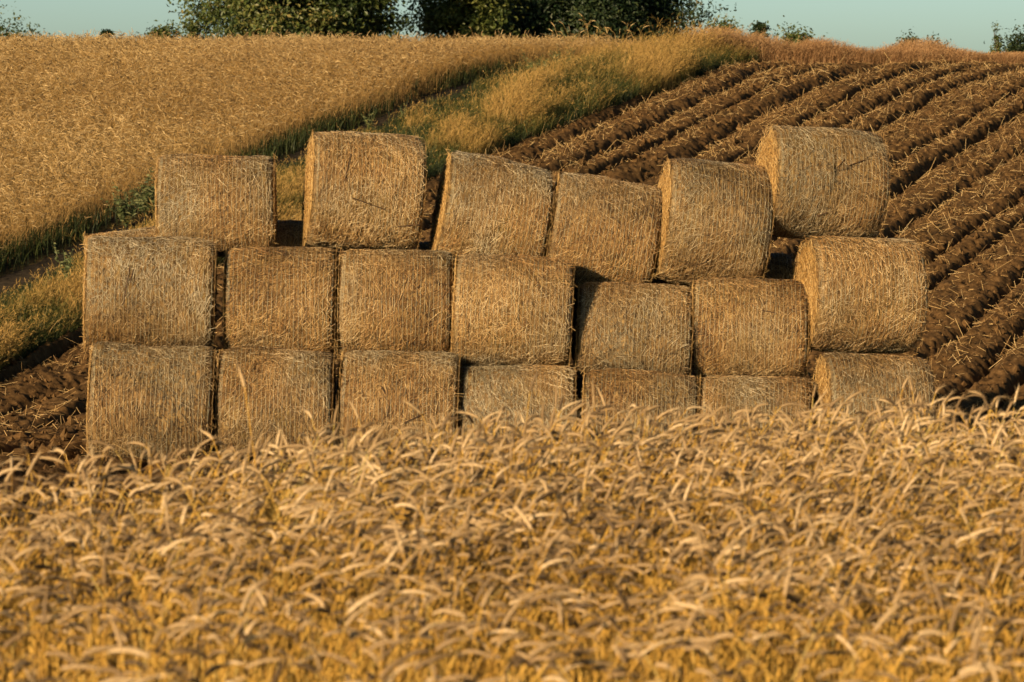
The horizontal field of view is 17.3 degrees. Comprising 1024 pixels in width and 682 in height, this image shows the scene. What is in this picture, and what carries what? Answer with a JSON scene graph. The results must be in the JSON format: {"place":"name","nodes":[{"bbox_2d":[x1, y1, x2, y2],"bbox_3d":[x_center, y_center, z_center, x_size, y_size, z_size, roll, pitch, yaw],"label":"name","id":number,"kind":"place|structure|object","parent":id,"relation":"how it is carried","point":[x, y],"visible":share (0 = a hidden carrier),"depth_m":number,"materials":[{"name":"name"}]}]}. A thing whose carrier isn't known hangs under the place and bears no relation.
{"place":"outdoors","nodes":[
{"label":"outdoors","id":0,"kind":"place"},
{"bbox_2d":[0,71,526,298],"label":"dirt track","id":1,"kind":"structure","parent":0,"point":[7,280],"depth_m":61.67,"materials":[{"name":"brown soil"}]},
{"bbox_2d":[100,182,146,226],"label":"weed plant","id":2,"kind":"object","parent":1,"relation":"on","point":[122,210],"visible":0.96,"depth_m":61.65,"materials":[{"name":"green plant"}]},
{"bbox_2d":[121,165,154,216],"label":"weed plant","id":3,"kind":"object","parent":1,"relation":"on","point":[147,192],"visible":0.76,"depth_m":62.71,"materials":[{"name":"green plant"}]},
{"bbox_2d":[360,107,374,129],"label":"weed plant","id":4,"kind":"object","parent":1,"relation":"on","point":[369,124],"visible":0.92,"depth_m":72.04,"materials":[{"name":"green plant"}]},
{"bbox_2d":[0,24,667,261],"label":"hill wheat field","id":5,"kind":"structure","parent":0,"point":[88,65],"depth_m":74.16,"materials":[{"name":"yellow plant"}]},
{"bbox_2d":[0,70,700,618],"bbox_3d":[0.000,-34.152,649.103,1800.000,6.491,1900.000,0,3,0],"label":"ground","id":6,"kind":"structure","parent":0,"point":[46,254],"depth_m":68.03,"materials":[{"name":"soil"}]},
{"bbox_2d":[0,5,49,49],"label":"bush","id":7,"kind":"object","parent":6,"relation":"on","point":[12,30],"visible":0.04,"depth_m":99.45,"materials":[{"name":"green plant"}]},
{"bbox_2d":[53,242,77,280],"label":"weed plant","id":8,"kind":"object","parent":6,"relation":"on","point":[65,262],"visible":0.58,"depth_m":56.20,"materials":[{"name":"green plant"}]},
{"bbox_2d":[99,29,115,37],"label":"bush","id":9,"kind":"object","parent":6,"relation":"on","point":[103,31],"visible":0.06,"depth_m":97.60,"materials":[{"name":"green plant"}]},
{"bbox_2d":[83,340,217,459],"bbox_3d":[-3.850,0.670,35.881,1.427,1.320,1.319,2,3,-4],"label":"straw bale","id":10,"kind":"object","parent":6,"relation":"on","point":[164,398],"visible":0.87,"depth_m":35.34},
{"bbox_2d":[79,235,218,352],"bbox_3d":[-3.918,-0.501,36.355,1.494,1.289,1.334,2,3,-5],"label":"straw bale","id":11,"kind":"object","parent":10,"relation":"on","point":[155,291],"visible":0.9,"depth_m":35.83},
{"bbox_2d":[138,20,185,38],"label":"bush","id":12,"kind":"object","parent":6,"relation":"on","point":[166,28],"visible":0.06,"depth_m":98.50,"materials":[{"name":"green plant"}]},
{"bbox_2d":[182,22,200,38],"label":"bush","id":13,"kind":"object","parent":6,"relation":"on","point":[191,28],"visible":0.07,"depth_m":97.55,"materials":[{"name":"green plant"}]},
{"bbox_2d":[237,365,259,522],"bbox_3d":[-1.079,0.970,13.751,0.061,1.783,0.257,-3,4,-40],"label":"wheat stalk","id":14,"kind":"object","parent":6,"relation":"on","point":[242,379],"visible":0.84,"depth_m":13.71,"materials":[{"name":"beige plant"}]},
{"bbox_2d":[0,53,525,273],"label":"field edge grass","id":15,"kind":"structure","parent":6,"relation":"on","point":[21,252],"depth_m":69.15,"materials":[{"name":"plant"}]},
{"bbox_2d":[212,345,335,458],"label":"straw bale","id":16,"kind":"object","parent":6,"relation":"on","point":[283,386],"visible":0.76,"depth_m":35.50},
{"bbox_2d":[221,244,339,361],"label":"straw bale","id":17,"kind":"object","parent":16,"relation":"on","point":[281,297],"visible":0.87,"depth_m":36.08},
{"bbox_2d":[166,0,419,40],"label":"leafy tree","id":18,"kind":"object","parent":6,"relation":"on","point":[296,17],"visible":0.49,"depth_m":109.93,"materials":[{"name":"green plant"}]},
{"bbox_2d":[0,0,794,370],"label":"verge grass","id":19,"kind":"structure","parent":6,"relation":"on","point":[512,104],"depth_m":72.73,"materials":[{"name":"plant"}]},
{"bbox_2d":[336,348,461,456],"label":"straw bale","id":20,"kind":"object","parent":6,"relation":"on","point":[377,386],"visible":0.72,"depth_m":35.62},
{"bbox_2d":[333,246,455,363],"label":"straw bale","id":21,"kind":"object","parent":20,"relation":"on","point":[394,300],"visible":0.82,"depth_m":36.13},
{"bbox_2d":[300,130,430,249],"bbox_3d":[-1.644,-1.641,37.168,1.356,1.373,1.386,4,2,-8],"label":"straw bale","id":22,"kind":"object","parent":21,"relation":"on","point":[363,190],"visible":0.97,"depth_m":36.61},
{"bbox_2d":[410,71,419,96],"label":"weed plant","id":23,"kind":"object","parent":6,"relation":"on","point":[415,86],"visible":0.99,"depth_m":77.11,"materials":[{"name":"green plant"}]},
{"bbox_2d":[397,0,533,41],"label":"leafy tree","id":24,"kind":"object","parent":6,"relation":"on","point":[465,17],"visible":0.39,"depth_m":114.74,"materials":[{"name":"green plant"}]},
{"bbox_2d":[458,364,579,456],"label":"straw bale","id":25,"kind":"object","parent":6,"relation":"on","point":[484,388],"visible":0.53,"depth_m":35.77},
{"bbox_2d":[450,253,577,366],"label":"straw bale","id":26,"kind":"object","parent":25,"relation":"on","point":[509,310],"visible":0.94,"depth_m":35.97},
{"bbox_2d":[426,149,554,266],"bbox_3d":[-0.223,-1.384,37.170,1.276,1.338,1.317,10,2,-7],"label":"straw bale","id":27,"kind":"object","parent":26,"relation":"on","point":[489,204],"visible":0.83,"depth_m":36.64},
{"bbox_2d":[521,49,548,71],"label":"weed plant","id":28,"kind":"object","parent":6,"relation":"on","point":[531,66],"visible":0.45,"depth_m":80.05,"materials":[{"name":"green plant"}]},
{"bbox_2d":[547,44,576,61],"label":"weed plant","id":29,"kind":"object","parent":6,"relation":"on","point":[559,57],"visible":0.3,"depth_m":82.34,"materials":[{"name":"green plant"}]},
{"bbox_2d":[573,372,584,432],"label":"straw bale","id":30,"kind":"object","parent":6,"relation":"on","point":[579,382],"visible":0.01,"depth_m":36.95},
{"bbox_2d":[570,269,675,363],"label":"straw bale","id":31,"kind":"object","parent":30,"relation":"on","point":[658,280],"visible":0.01,"depth_m":37.57},
{"bbox_2d":[543,168,662,287],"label":"straw bale","id":32,"kind":"object","parent":31,"relation":"on","point":[603,229],"visible":0.78,"depth_m":36.73},
{"bbox_2d":[497,0,747,45],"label":"dark tree","id":33,"kind":"object","parent":6,"relation":"on","point":[539,16],"visible":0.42,"depth_m":117.27,"materials":[{"name":"green plant"}]},
{"bbox_2d":[579,368,701,455],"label":"straw bale","id":34,"kind":"object","parent":6,"relation":"on","point":[627,388],"visible":0.44,"depth_m":35.77},
{"bbox_2d":[573,281,695,379],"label":"straw bale","id":35,"kind":"object","parent":34,"relation":"on","point":[634,326],"visible":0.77,"depth_m":36.22},
{"bbox_2d":[707,14,743,35],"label":"bush","id":36,"kind":"object","parent":6,"relation":"on","point":[722,23],"visible":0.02,"depth_m":99.58,"materials":[{"name":"green plant"}]},
{"bbox_2d":[696,375,813,453],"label":"straw bale","id":37,"kind":"object","parent":6,"relation":"on","point":[733,392],"visible":0.47,"depth_m":35.79},
{"bbox_2d":[689,277,810,379],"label":"straw bale","id":38,"kind":"object","parent":37,"relation":"on","point":[754,327],"visible":0.86,"depth_m":36.27},
{"bbox_2d":[652,155,775,284],"bbox_3d":[2.209,-1.297,37.031,1.266,1.423,1.434,6,3,-5],"label":"straw bale","id":39,"kind":"object","parent":38,"relation":"on","point":[716,217],"visible":0.88,"depth_m":36.45},
{"bbox_2d":[747,20,770,42],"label":"bush","id":40,"kind":"object","parent":6,"relation":"on","point":[759,26],"visible":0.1,"depth_m":96.56,"materials":[{"name":"green plant"}]},
{"bbox_2d":[767,15,836,45],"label":"bush","id":41,"kind":"object","parent":6,"relation":"on","point":[795,36],"visible":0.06,"depth_m":96.54,"materials":[{"name":"green plant"}]},
{"bbox_2d":[812,352,938,449],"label":"straw bale","id":42,"kind":"object","parent":6,"relation":"on","point":[847,375],"visible":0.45,"depth_m":35.62},
{"bbox_2d":[789,235,929,356],"bbox_3d":[3.784,-0.492,36.616,1.329,1.358,1.387,2,3,-8],"label":"straw bale","id":43,"kind":"object","parent":42,"relation":"on","point":[867,295],"visible":0.94,"depth_m":36.07},
{"bbox_2d":[755,124,892,239],"bbox_3d":[3.397,-1.714,37.061,1.378,1.333,1.329,4,2,-9],"label":"straw bale","id":44,"kind":"object","parent":43,"relation":"on","point":[828,181],"visible":0.9,"depth_m":36.53},
{"bbox_2d":[894,29,918,45],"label":"bush","id":45,"kind":"object","parent":6,"relation":"on","point":[909,38],"visible":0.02,"depth_m":98.57,"materials":[{"name":"green plant"}]},
{"bbox_2d":[921,31,956,49],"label":"bush","id":46,"kind":"object","parent":6,"relation":"on","point":[936,38],"depth_m":98.69,"materials":[{"name":"green plant"}]},
{"bbox_2d":[989,21,1007,53],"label":"slender tree","id":47,"kind":"object","parent":6,"relation":"on","point":[997,42],"visible":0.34,"depth_m":97.63,"materials":[{"name":"green plant"}]},
{"bbox_2d":[984,19,1023,52],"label":"bush","id":48,"kind":"object","parent":6,"relation":"on","point":[1015,44],"visible":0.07,"depth_m":97.49,"materials":[{"name":"green plant"}]},
{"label":"straw bale","id":49,"kind":"object","parent":6,"relation":"on","visible":0},
{"bbox_2d":[79,226,216,332],"bbox_3d":[-4.081,-0.663,37.873,1.433,1.314,1.325,-7,4,-4],"label":"straw bale","id":50,"kind":"object","parent":49,"relation":"on","point":[146,232],"visible":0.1,"depth_m":37.60},
{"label":"straw bale","id":51,"kind":"object","parent":6,"relation":"on","visible":0},
{"bbox_2d":[680,252,795,292],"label":"straw bale","id":52,"kind":"object","parent":51,"relation":"on","point":[779,266],"visible":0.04,"depth_m":37.57},
{"bbox_2d":[0,367,1023,681],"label":"wheat field","id":53,"kind":"structure","parent":0,"point":[812,555],"depth_m":11.63,"materials":[{"name":"yellow plant"}]},
{"bbox_2d":[0,58,1023,559],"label":"ploughed field","id":54,"kind":"structure","parent":0,"point":[64,381],"depth_m":65.11,"materials":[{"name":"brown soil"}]},
{"bbox_2d":[223,352,337,431],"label":"straw bale","id":55,"kind":"object","parent":54,"relation":"on","point":[335,390],"visible":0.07,"depth_m":37.65},
{"bbox_2d":[273,220,339,277],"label":"straw bale","id":56,"kind":"object","parent":55,"relation":"on","point":[289,233],"visible":0.06,"depth_m":37.56},
{"bbox_2d":[152,153,278,257],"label":"straw bale","id":57,"kind":"object","parent":56,"relation":"on","point":[225,200],"visible":0.85,"depth_m":36.80},
{"bbox_2d":[336,361,341,435],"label":"straw bale","id":58,"kind":"object","parent":54,"relation":"on","point":[338,371],"visible":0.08,"depth_m":37.07},
{"bbox_2d":[341,240,430,255],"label":"straw bale","id":59,"kind":"object","parent":58,"relation":"on","point":[422,245],"visible":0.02,"depth_m":37.78},
{"bbox_2d":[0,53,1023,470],"bbox_3d":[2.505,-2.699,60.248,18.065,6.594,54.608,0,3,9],"label":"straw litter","id":60,"kind":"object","parent":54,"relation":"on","point":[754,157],"visible":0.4,"depth_m":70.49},
{"bbox_2d":[0,0,1023,53],"label":"sky","id":61,"kind":"structure","parent":0,"point":[968,23],"materials":[{"name":"blue"}]},
{"bbox_2d":[622,24,1023,65],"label":"dry grass","id":62,"kind":"structure","parent":0,"point":[821,50],"depth_m":85.91,"materials":[{"name":"beige plant"}]}
]}

